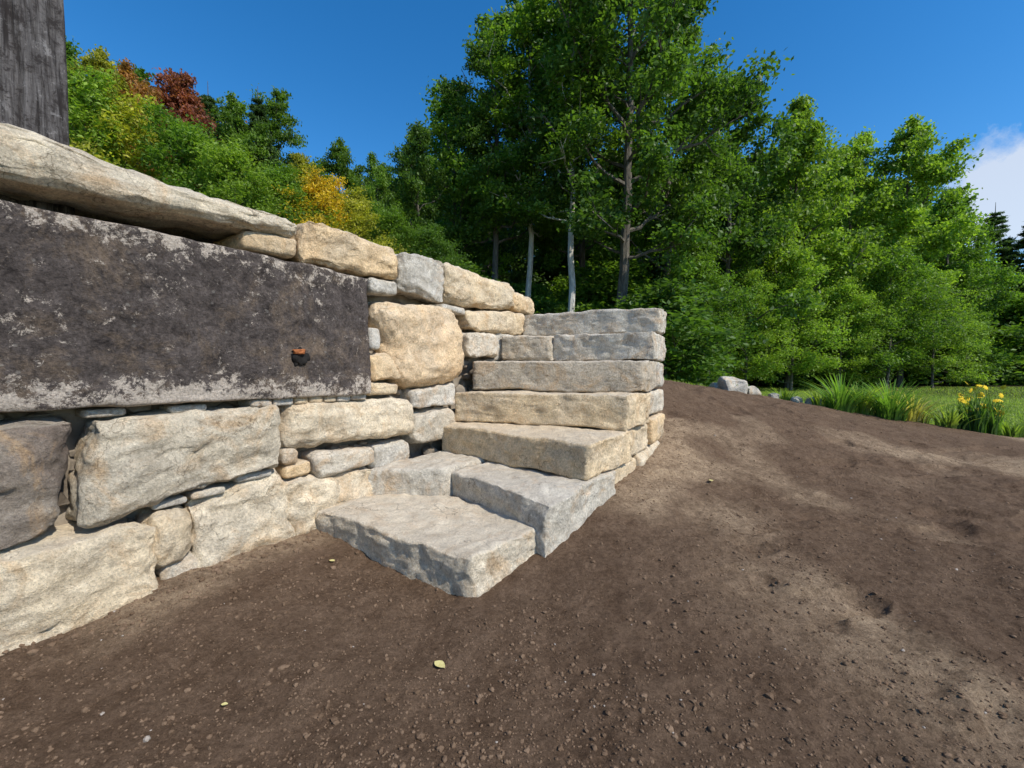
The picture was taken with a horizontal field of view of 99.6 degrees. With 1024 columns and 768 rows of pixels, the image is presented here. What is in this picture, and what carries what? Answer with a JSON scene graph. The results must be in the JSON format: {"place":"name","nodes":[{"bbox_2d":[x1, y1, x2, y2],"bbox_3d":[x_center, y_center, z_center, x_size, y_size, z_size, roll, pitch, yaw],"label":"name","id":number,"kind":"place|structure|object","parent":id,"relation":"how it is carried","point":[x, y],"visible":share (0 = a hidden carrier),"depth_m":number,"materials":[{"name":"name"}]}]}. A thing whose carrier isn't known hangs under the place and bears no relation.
{"place":"outdoors","nodes":[
{"label":"outdoors","id":0,"kind":"place"},
{"bbox_2d":[0,200,370,411],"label":"dark quarry block","id":1,"kind":"structure","parent":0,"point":[96,313],"depth_m":2.52,"materials":[{"name":"stone"}]},
{"bbox_2d":[0,123,296,243],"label":"cap boulder","id":2,"kind":"object","parent":1,"relation":"on","point":[35,166],"visible":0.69,"depth_m":2.39,"materials":[{"name":"stone"}]},
{"bbox_2d":[212,231,296,259],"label":"stone","id":3,"kind":"object","parent":1,"relation":"on","point":[277,247],"visible":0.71,"depth_m":3.07,"materials":[{"name":"stone"}]},
{"bbox_2d":[292,347,309,366],"bbox_3d":[-1.582,-0.204,3.236,0.049,0.149,0.150,1,3,30],"label":"drill hole","id":4,"kind":"object","parent":1,"relation":"on","point":[300,359],"visible":0.81,"depth_m":3.22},
{"bbox_2d":[283,221,397,280],"bbox_3d":[-1.530,-1.108,3.779,0.584,0.348,0.995,2,3,34],"label":"top tan stone","id":5,"kind":"object","parent":1,"relation":"on","point":[322,245],"visible":0.69,"depth_m":3.55,"materials":[{"name":"stone"}]},
{"bbox_2d":[400,406,454,443],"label":"grey stone","id":6,"kind":"object","parent":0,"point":[430,423],"visible":0.58,"depth_m":4.45,"materials":[{"name":"stone"}]},
{"bbox_2d":[400,383,454,408],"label":"grey stone","id":7,"kind":"object","parent":6,"relation":"on","point":[433,395],"visible":0.54,"depth_m":4.48,"materials":[{"name":"stone"}]},
{"bbox_2d":[0,221,1023,767],"bbox_3d":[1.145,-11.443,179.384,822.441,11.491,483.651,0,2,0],"label":"ground","id":8,"kind":"structure","parent":0,"point":[682,493],"depth_m":2.24,"materials":[{"name":"soil"}]},
{"bbox_2d":[0,0,74,214],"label":"timber post","id":9,"kind":"object","parent":8,"relation":"on","point":[33,82],"visible":0.44,"depth_m":2.34,"materials":[{"name":"grey wood"}]},
{"bbox_2d":[65,35,83,144],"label":"maple tree","id":10,"kind":"object","parent":8,"relation":"on","point":[71,51],"visible":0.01,"depth_m":14.48,"materials":[{"name":"green plant"}]},
{"bbox_2d":[0,517,158,655],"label":"base stone","id":11,"kind":"object","parent":8,"relation":"on","point":[59,579],"visible":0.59,"depth_m":2.23,"materials":[{"name":"stone"}]},
{"bbox_2d":[0,415,71,550],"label":"dark stone","id":12,"kind":"object","parent":11,"relation":"on","point":[34,453],"visible":0.98,"depth_m":2.13,"materials":[{"name":"stone"}]},
{"bbox_2d":[134,505,191,568],"bbox_3d":[-2.266,0.942,2.766,0.591,0.374,0.278,2,3,35],"label":"round stone","id":13,"kind":"object","parent":11,"relation":"on","point":[172,544],"visible":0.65,"depth_m":2.61,"materials":[{"name":"stone"}]},
{"bbox_2d":[149,494,186,509],"bbox_3d":[-2.173,0.729,2.704,0.202,0.048,0.182,2,3,34],"label":"sliver","id":14,"kind":"object","parent":13,"relation":"on","point":[174,500],"visible":0.56,"depth_m":2.66,"materials":[{"name":"stone"}]},
{"bbox_2d":[65,404,280,528],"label":"pale block","id":15,"kind":"structure","parent":11,"relation":"on","point":[127,465],"depth_m":2.54,"materials":[{"name":"stone"}]},
{"bbox_2d":[75,407,125,417],"bbox_3d":[-2.331,0.159,2.450,0.204,0.047,0.181,2,3,35],"label":"sliver","id":16,"kind":"object","parent":15,"relation":"on","point":[95,412],"visible":0.98,"depth_m":2.40,"materials":[{"name":"stone"}]},
{"bbox_2d":[159,403,206,412],"bbox_3d":[-2.110,0.154,2.773,0.202,0.048,0.201,2,3,34],"label":"sliver","id":17,"kind":"object","parent":15,"relation":"on","point":[177,408],"visible":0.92,"depth_m":2.71,"materials":[{"name":"stone"}]},
{"bbox_2d":[238,399,271,406],"bbox_3d":[-1.856,0.132,3.119,0.229,0.063,0.142,2,3,34],"label":"sliver","id":18,"kind":"object","parent":15,"relation":"on","point":[258,402],"visible":0.74,"depth_m":3.05,"materials":[{"name":"stone"}]},
{"bbox_2d":[271,398,292,405],"bbox_3d":[-1.770,0.129,3.244,0.233,0.063,0.150,2,3,35],"label":"sliver","id":19,"kind":"object","parent":15,"relation":"on","point":[282,402],"visible":0.43,"depth_m":3.17,"materials":[{"name":"stone"}]},
{"bbox_2d":[66,56,153,174],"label":"young maple tree","id":20,"kind":"object","parent":8,"relation":"on","point":[83,101],"visible":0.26,"depth_m":9.18,"materials":[{"name":"green plant"}]},
{"bbox_2d":[67,44,154,170],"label":"maple tree","id":21,"kind":"object","parent":8,"relation":"on","point":[97,60],"visible":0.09,"depth_m":13.46,"materials":[{"name":"green plant"}]},
{"bbox_2d":[69,78,171,182],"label":"young maple tree","id":22,"kind":"object","parent":8,"relation":"on","point":[130,137],"visible":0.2,"depth_m":9.61,"materials":[{"name":"green plant"}]},
{"bbox_2d":[114,57,173,185],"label":"maple tree","id":23,"kind":"object","parent":8,"relation":"on","point":[141,87],"visible":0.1,"depth_m":14.33,"materials":[{"name":"green plant"}]},
{"bbox_2d":[154,551,198,579],"bbox_3d":[-2.253,1.208,2.828,0.551,0.298,0.243,2,3,34],"label":"base chink","id":24,"kind":"object","parent":8,"relation":"on","point":[188,561],"visible":0.18,"depth_m":2.67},
{"bbox_2d":[2,531,358,683],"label":"soil clods","id":25,"kind":"object","parent":8,"relation":"on","point":[60,636],"visible":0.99,"depth_m":2.43,"materials":[{"name":"soil"}]},
{"bbox_2d":[145,67,221,189],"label":"maple tree","id":26,"kind":"object","parent":8,"relation":"on","point":[178,96],"visible":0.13,"depth_m":15.47,"materials":[{"name":"red plant"}]},
{"bbox_2d":[128,95,246,204],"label":"young maple tree","id":27,"kind":"object","parent":8,"relation":"on","point":[172,134],"visible":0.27,"depth_m":9.44,"materials":[{"name":"green plant"}]},
{"bbox_2d":[190,81,220,191],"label":"hemlock tree","id":28,"kind":"object","parent":8,"relation":"on","point":[208,101],"visible":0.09,"depth_m":16.45,"materials":[{"name":"green plant"}]},
{"bbox_2d":[197,91,274,206],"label":"maple tree","id":29,"kind":"object","parent":8,"relation":"on","point":[232,113],"visible":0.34,"depth_m":14.44,"materials":[{"name":"green plant"}]},
{"bbox_2d":[183,468,294,567],"bbox_3d":[-2.033,0.992,3.164,0.605,0.762,0.720,1,3,33],"label":"wall stone","id":30,"kind":"object","parent":8,"relation":"on","point":[234,519],"visible":0.48,"depth_m":2.96,"materials":[{"name":"stone"}]},
{"bbox_2d":[180,483,224,499],"bbox_3d":[-2.054,0.710,2.876,0.198,0.054,0.201,2,3,34],"label":"sliver","id":31,"kind":"object","parent":30,"relation":"on","point":[210,490],"visible":0.73,"depth_m":2.82,"materials":[{"name":"stone"}]},
{"bbox_2d":[230,468,270,482],"bbox_3d":[-1.896,0.650,3.108,0.202,0.053,0.242,2,3,35],"label":"sliver","id":32,"kind":"object","parent":30,"relation":"on","point":[263,473],"visible":0.49,"depth_m":3.05,"materials":[{"name":"stone"}]},
{"bbox_2d":[181,131,317,242],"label":"young maple tree","id":33,"kind":"object","parent":8,"relation":"on","point":[232,155],"visible":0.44,"depth_m":9.55,"materials":[{"name":"green plant"}]},
{"bbox_2d":[0,293,522,522],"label":"rubble hearting","id":34,"kind":"object","parent":8,"relation":"on","point":[63,500],"visible":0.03,"depth_m":3.02,"materials":[{"name":"stone"}]},
{"bbox_2d":[368,328,379,350],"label":"chink","id":35,"kind":"object","parent":34,"relation":"on","point":[374,338],"visible":0.34,"depth_m":3.83,"materials":[{"name":"stone"}]},
{"bbox_2d":[494,333,517,360],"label":"grey course stone","id":36,"kind":"object","parent":34,"relation":"on","point":[498,357],"visible":0.09,"depth_m":5.50,"materials":[{"name":"stone"}]},
{"bbox_2d":[237,86,286,216],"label":"hemlock tree","id":37,"kind":"object","parent":8,"relation":"on","point":[257,113],"visible":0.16,"depth_m":15.47,"materials":[{"name":"green plant"}]},
{"bbox_2d":[4,295,523,526],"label":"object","id":38,"kind":"object","parent":8,"relation":"on","point":[78,422],"visible":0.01,"depth_m":3.51,"materials":[{"name":"stone"}]},
{"bbox_2d":[246,83,325,213],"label":"maple tree","id":39,"kind":"object","parent":8,"relation":"on","point":[276,114],"visible":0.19,"depth_m":17.19,"materials":[{"name":"green plant"}]},
{"bbox_2d":[238,157,346,228],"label":"young maple tree","id":40,"kind":"object","parent":8,"relation":"on","point":[282,172],"visible":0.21,"depth_m":10.43,"materials":[{"name":"green plant"}]},
{"bbox_2d":[281,152,322,219],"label":"maple tree","id":41,"kind":"object","parent":8,"relation":"on","point":[300,160],"visible":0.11,"depth_m":14.50,"materials":[{"name":"green plant"}]},
{"bbox_2d":[260,164,354,230],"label":"young maple tree","id":42,"kind":"object","parent":8,"relation":"on","point":[325,200],"visible":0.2,"depth_m":10.63,"materials":[{"name":"yellow plant"}]},
{"bbox_2d":[282,466,372,534],"bbox_3d":[-1.639,1.029,3.688,0.559,0.684,0.962,2,3,33],"label":"wall stone","id":43,"kind":"object","parent":8,"relation":"on","point":[309,496],"visible":0.26,"depth_m":3.41,"materials":[{"name":"stone"}]},
{"bbox_2d":[275,459,310,478],"bbox_3d":[-1.827,0.653,3.448,0.496,0.132,0.223,2,3,35],"label":"chink","id":44,"kind":"object","parent":43,"relation":"on","point":[300,467],"visible":0.51,"depth_m":3.30,"materials":[{"name":"stone"}]},
{"bbox_2d":[278,448,297,464],"bbox_3d":[-1.863,0.546,3.389,0.505,0.142,0.133,2,3,35],"label":"chink","id":45,"kind":"object","parent":44,"relation":"on","point":[287,456],"visible":0.45,"depth_m":3.24,"materials":[{"name":"stone"}]},
{"bbox_2d":[300,444,373,478],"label":"lens stone","id":46,"kind":"object","parent":43,"relation":"on","point":[325,463],"visible":0.64,"depth_m":3.55,"materials":[{"name":"stone"}]},
{"bbox_2d":[313,137,370,229],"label":"maple tree","id":47,"kind":"object","parent":8,"relation":"on","point":[340,152],"visible":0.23,"depth_m":16.48,"materials":[{"name":"green plant"}]},
{"bbox_2d":[277,397,413,448],"bbox_3d":[-1.514,0.307,3.852,0.599,0.432,1.330,2,3,33],"label":"tan stone","id":48,"kind":"object","parent":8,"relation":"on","point":[309,425],"visible":0.76,"depth_m":3.59,"materials":[{"name":"stone"}]},
{"bbox_2d":[292,397,307,403],"bbox_3d":[-1.696,0.123,3.364,0.230,0.066,0.110,2,3,34],"label":"sliver","id":49,"kind":"object","parent":48,"relation":"on","point":[303,400],"visible":0.41,"depth_m":3.29,"materials":[{"name":"stone"}]},
{"bbox_2d":[307,396,322,402],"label":"sliver","id":50,"kind":"object","parent":48,"relation":"on","point":[318,399],"visible":0.42,"depth_m":3.38,"materials":[{"name":"stone"}]},
{"bbox_2d":[336,396,349,401],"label":"sliver","id":51,"kind":"object","parent":48,"relation":"on","point":[342,398],"visible":0.36,"depth_m":3.58,"materials":[{"name":"stone"}]},
{"bbox_2d":[350,394,365,399],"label":"sliver","id":52,"kind":"object","parent":48,"relation":"on","point":[359,397],"visible":0.34,"depth_m":3.72,"materials":[{"name":"stone"}]},
{"bbox_2d":[366,382,397,395],"bbox_3d":[-1.360,0.037,4.100,0.511,0.134,0.360,2,3,36],"label":"chink","id":53,"kind":"object","parent":48,"relation":"on","point":[380,388],"visible":0.44,"depth_m":3.95,"materials":[{"name":"stone"}]},
{"bbox_2d":[370,352,400,380],"bbox_3d":[-1.348,-0.163,4.102,0.561,0.266,0.394,2,3,35],"label":"orange chink","id":54,"kind":"object","parent":53,"relation":"on","point":[383,366],"visible":0.48,"depth_m":3.92,"materials":[{"name":"stone"}]},
{"bbox_2d":[318,184,420,253],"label":"young maple tree","id":55,"kind":"object","parent":8,"relation":"on","point":[356,204],"visible":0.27,"depth_m":11.58,"materials":[{"name":"green plant"}]},
{"bbox_2d":[351,151,410,251],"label":"maple tree","id":56,"kind":"object","parent":8,"relation":"on","point":[377,172],"visible":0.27,"depth_m":14.56,"materials":[{"name":"green plant"}]},
{"bbox_2d":[362,438,409,468],"bbox_3d":[-1.317,0.682,4.224,0.506,0.323,0.477,1,3,32],"label":"chink","id":57,"kind":"object","parent":8,"relation":"on","point":[388,451],"visible":0.37,"depth_m":4.06,"materials":[{"name":"stone"}]},
{"bbox_2d":[368,203,441,259],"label":"young maple tree","id":58,"kind":"object","parent":8,"relation":"on","point":[393,216],"visible":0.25,"depth_m":12.57,"materials":[{"name":"green plant"}]},
{"bbox_2d":[386,252,443,304],"bbox_3d":[-1.075,-1.072,4.440,0.575,0.476,0.666,2,3,34],"label":"top grey stone","id":59,"kind":"object","parent":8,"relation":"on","point":[420,278],"visible":0.63,"depth_m":4.25,"materials":[{"name":"stone"}]},
{"bbox_2d":[368,301,463,389],"bbox_3d":[-1.028,-0.388,4.499,0.628,0.874,1.239,2,3,39],"label":"round tan boulder","id":60,"kind":"object","parent":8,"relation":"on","point":[421,345],"visible":0.73,"depth_m":4.24,"materials":[{"name":"stone"}]},
{"bbox_2d":[366,277,396,296],"bbox_3d":[-1.364,-0.889,4.056,0.534,0.162,0.338,2,3,34],"label":"chink","id":61,"kind":"object","parent":60,"relation":"on","point":[378,288],"visible":0.46,"depth_m":3.89,"materials":[{"name":"stone"}]},
{"bbox_2d":[433,304,464,314],"bbox_3d":[-0.823,-0.823,4.881,0.479,0.095,0.375,2,3,35],"label":"chink","id":62,"kind":"object","parent":60,"relation":"on","point":[455,310],"visible":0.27,"depth_m":4.76,"materials":[{"name":"stone"}]},
{"bbox_2d":[369,119,463,261],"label":"maple tree","id":63,"kind":"object","parent":8,"relation":"on","point":[413,173],"visible":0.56,"depth_m":15.45,"materials":[{"name":"green plant"}]},
{"bbox_2d":[404,222,475,269],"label":"young maple tree","id":64,"kind":"object","parent":8,"relation":"on","point":[432,232],"visible":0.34,"depth_m":12.54,"materials":[{"name":"green plant"}]},
{"bbox_2d":[392,79,528,279],"bbox_3d":[-2.377,-7.247,17.599,6.413,10.331,5.153,2,3,39],"label":"maple tree","id":65,"kind":"object","parent":8,"relation":"on","point":[445,155],"visible":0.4,"depth_m":16.87,"materials":[{"name":"green plant"}]},
{"bbox_2d":[462,332,497,357],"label":"grey course stone","id":66,"kind":"object","parent":8,"relation":"on","point":[478,344],"visible":0.56,"depth_m":5.06,"materials":[{"name":"stone"}]},
{"bbox_2d":[455,310,524,335],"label":"tan course stone","id":67,"kind":"object","parent":66,"relation":"on","point":[503,322],"visible":0.69,"depth_m":5.29,"materials":[{"name":"stone"}]},
{"bbox_2d":[436,262,514,310],"bbox_3d":[-0.538,-1.116,5.278,0.591,0.476,1.352,2,3,34],"label":"top round stone","id":68,"kind":"object","parent":67,"relation":"on","point":[463,288],"visible":0.66,"depth_m":4.96,"materials":[{"name":"stone"}]},
{"bbox_2d":[503,292,534,315],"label":"top end stone","id":69,"kind":"object","parent":67,"relation":"on","point":[524,305],"visible":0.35,"depth_m":5.85,"materials":[{"name":"stone"}]},
{"bbox_2d":[315,308,666,596],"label":"stone staircase","id":70,"kind":"structure","parent":8,"relation":"on","point":[551,437],"depth_m":3.85,"materials":[{"name":"stone"}]},
{"bbox_2d":[431,0,590,280],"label":"maple tree","id":71,"kind":"object","parent":8,"relation":"on","point":[477,124],"visible":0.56,"depth_m":15.64,"materials":[{"name":"green plant"}]},
{"bbox_2d":[0,380,1023,767],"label":"soil clods","id":72,"kind":"object","parent":8,"relation":"on","point":[560,746],"visible":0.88,"depth_m":1.88,"materials":[{"name":"soil"}]},
{"bbox_2d":[440,0,604,297],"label":"birch tree","id":73,"kind":"object","parent":8,"relation":"on","point":[522,35],"visible":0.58,"depth_m":15.38,"materials":[{"name":"green plant"}]},
{"bbox_2d":[80,52,1023,387],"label":"distant forest","id":74,"kind":"object","parent":8,"relation":"on","point":[596,284],"visible":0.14,"depth_m":20.74,"materials":[{"name":"green plant"}]},
{"bbox_2d":[462,0,664,311],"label":"birch tree","id":75,"kind":"object","parent":8,"relation":"on","point":[542,210],"visible":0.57,"depth_m":14.39,"materials":[{"name":"green plant"}]},
{"bbox_2d":[505,6,646,284],"bbox_3d":[2.952,-9.653,19.468,7.057,16.474,7.582,1,3,30],"label":"maple tree","id":76,"kind":"object","parent":8,"relation":"on","point":[580,252],"visible":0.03,"depth_m":18.36,"materials":[{"name":"green plant"}]},
{"bbox_2d":[514,0,794,308],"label":"maple tree","id":77,"kind":"object","parent":8,"relation":"on","point":[583,221],"visible":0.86,"depth_m":13.64,"materials":[{"name":"green plant"}]},
{"bbox_2d":[563,0,754,280],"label":"maple tree","id":78,"kind":"object","parent":8,"relation":"on","point":[701,187],"visible":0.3,"depth_m":15.90,"materials":[{"name":"green plant"}]},
{"bbox_2d":[636,273,722,385],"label":"ash tree","id":79,"kind":"object","parent":8,"relation":"on","point":[669,278],"visible":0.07,"depth_m":14.61,"materials":[{"name":"green plant"}]},
{"bbox_2d":[662,250,768,384],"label":"ash tree","id":80,"kind":"object","parent":8,"relation":"on","point":[706,267],"visible":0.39,"depth_m":15.19,"materials":[{"name":"green plant"}]},
{"bbox_2d":[717,376,747,393],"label":"boulder","id":81,"kind":"object","parent":8,"relation":"on","point":[725,382],"visible":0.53,"depth_m":9.04,"materials":[{"name":"stone"}]},
{"bbox_2d":[645,67,837,376],"bbox_3d":[8.370,-6.377,17.945,6.347,13.624,6.109,0,2,0],"label":"maple tree","id":82,"kind":"object","parent":8,"relation":"on","point":[759,243],"visible":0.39,"depth_m":17.00,"materials":[{"name":"green plant"}]},
{"bbox_2d":[747,386,760,394],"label":"boulder","id":83,"kind":"object","parent":8,"relation":"on","point":[753,390],"visible":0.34,"depth_m":9.21,"materials":[{"name":"stone"}]},
{"bbox_2d":[700,267,808,380],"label":"ash tree","id":84,"kind":"object","parent":8,"relation":"on","point":[748,280],"visible":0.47,"depth_m":17.50,"materials":[{"name":"green plant"}]},
{"bbox_2d":[760,386,799,400],"bbox_3d":[5.831,0.247,9.368,1.004,0.394,1.089,0,2,0],"label":"daylily plant","id":85,"kind":"object","parent":8,"relation":"on","point":[783,396],"visible":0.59,"depth_m":9.17,"materials":[{"name":"green plant"}]},
{"bbox_2d":[732,247,861,390],"bbox_3d":[11.779,-2.657,18.639,4.860,6.083,4.678,1,2,18],"label":"ash tree","id":86,"kind":"object","parent":8,"relation":"on","point":[804,283],"visible":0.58,"depth_m":17.91,"materials":[{"name":"green plant"}]},
{"bbox_2d":[718,92,904,387],"bbox_3d":[12.630,-6.292,19.856,7.246,13.231,5.823,-1,2,-14],"label":"ash tree","id":87,"kind":"object","parent":8,"relation":"on","point":[801,172],"visible":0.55,"depth_m":18.68,"materials":[{"name":"green plant"}]},
{"bbox_2d":[792,387,835,407],"bbox_3d":[6.324,0.304,8.964,1.182,0.519,0.997,0,2,0],"label":"daylily plant","id":88,"kind":"object","parent":8,"relation":"on","point":[816,401],"visible":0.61,"depth_m":8.79,"materials":[{"name":"green plant"}]},
{"bbox_2d":[799,372,890,412],"bbox_3d":[6.592,0.180,8.812,1.778,0.852,1.992,0,2,0],"label":"daylily plant","id":89,"kind":"object","parent":8,"relation":"on","point":[844,401],"visible":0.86,"depth_m":8.57,"materials":[{"name":"green plant"}]},
{"bbox_2d":[794,274,909,387],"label":"ash tree","id":90,"kind":"object","parent":8,"relation":"on","point":[846,285],"visible":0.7,"depth_m":18.48,"materials":[{"name":"green plant"}]},
{"bbox_2d":[806,126,911,369],"bbox_3d":[16.963,-6.104,21.513,5.120,12.689,6.110,1,2,14],"label":"ash tree","id":91,"kind":"object","parent":8,"relation":"on","point":[865,209],"visible":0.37,"depth_m":20.71,"materials":[{"name":"green plant"}]},
{"bbox_2d":[815,381,906,415],"bbox_3d":[7.157,0.300,8.900,1.644,0.784,1.684,1,3,30],"label":"daylily plant","id":92,"kind":"object","parent":8,"relation":"on","point":[864,407],"visible":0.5,"depth_m":8.69,"materials":[{"name":"green plant"}]},
{"bbox_2d":[839,378,952,420],"bbox_3d":[7.471,0.302,8.479,2.040,0.869,1.904,1,3,29],"label":"daylily plant","id":93,"kind":"object","parent":8,"relation":"on","point":[888,409],"visible":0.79,"depth_m":8.37,"materials":[{"name":"green plant"}]},
{"bbox_2d":[827,244,977,388],"bbox_3d":[16.772,-2.881,19.002,4.959,6.449,5.152,1,3,31],"label":"ash tree","id":94,"kind":"object","parent":8,"relation":"on","point":[901,256],"visible":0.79,"depth_m":18.34,"materials":[{"name":"green plant"}]},
{"bbox_2d":[842,113,989,386],"bbox_3d":[19.591,-6.210,21.146,6.029,12.942,5.803,0,2,-5],"label":"ash tree","id":95,"kind":"object","parent":8,"relation":"on","point":[931,169],"visible":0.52,"depth_m":19.79,"materials":[{"name":"green plant"}]},
{"bbox_2d":[894,391,961,423],"bbox_3d":[7.922,0.443,8.524,1.624,0.690,1.452,1,3,30],"label":"daylily plant","id":96,"kind":"object","parent":8,"relation":"on","point":[915,415],"visible":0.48,"depth_m":8.39,"materials":[{"name":"green plant"}]},
{"bbox_2d":[886,273,1001,387],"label":"ash tree","id":97,"kind":"object","parent":8,"relation":"on","point":[944,343],"visible":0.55,"depth_m":19.41,"materials":[{"name":"green plant"}]},
{"bbox_2d":[920,405,988,429],"bbox_3d":[8.301,0.619,8.210,1.218,0.518,1.221,1,2,15],"label":"daylily plant","id":98,"kind":"object","parent":8,"relation":"on","point":[951,421],"visible":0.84,"depth_m":8.08,"materials":[{"name":"green plant"}]},
{"bbox_2d":[912,186,1023,384],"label":"ash tree","id":99,"kind":"object","parent":8,"relation":"on","point":[964,263],"visible":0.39,"depth_m":22.81,"materials":[{"name":"green plant"}]},
{"bbox_2d":[939,310,1022,385],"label":"ash tree","id":100,"kind":"object","parent":8,"relation":"on","point":[979,317],"visible":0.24,"depth_m":21.57,"materials":[{"name":"green plant"}]},
{"bbox_2d":[953,385,1014,435],"bbox_3d":[8.697,0.452,8.067,0.810,1.020,0.786,1,2,17],"label":"yellow flower plant","id":101,"kind":"object","parent":8,"relation":"on","point":[986,424],"visible":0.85,"depth_m":7.92,"materials":[{"name":"green plant"}]},
{"bbox_2d":[961,202,1023,293],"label":"hemlock tree","id":102,"kind":"object","parent":8,"relation":"on","point":[1005,243],"visible":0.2,"depth_m":27.17,"materials":[{"name":"green plant"}]},
{"bbox_2d":[999,420,1023,437],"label":"daylily plant","id":103,"kind":"object","parent":8,"relation":"on","point":[1017,431],"visible":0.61,"depth_m":7.85,"materials":[{"name":"green plant"}]},
{"bbox_2d":[1004,221,1023,291],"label":"hemlock tree","id":104,"kind":"object","parent":8,"relation":"on","point":[1019,244],"visible":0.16,"depth_m":26.79,"materials":[{"name":"green plant"}]},
{"bbox_2d":[63,0,1023,267],"label":"sky","id":105,"kind":"structure","parent":0,"point":[356,72],"materials":[{"name":"blue"}]},
{"bbox_2d":[664,377,1023,428],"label":"grass","id":106,"kind":"structure","parent":0,"point":[955,389],"depth_m":15.77,"materials":[{"name":"green plant"}]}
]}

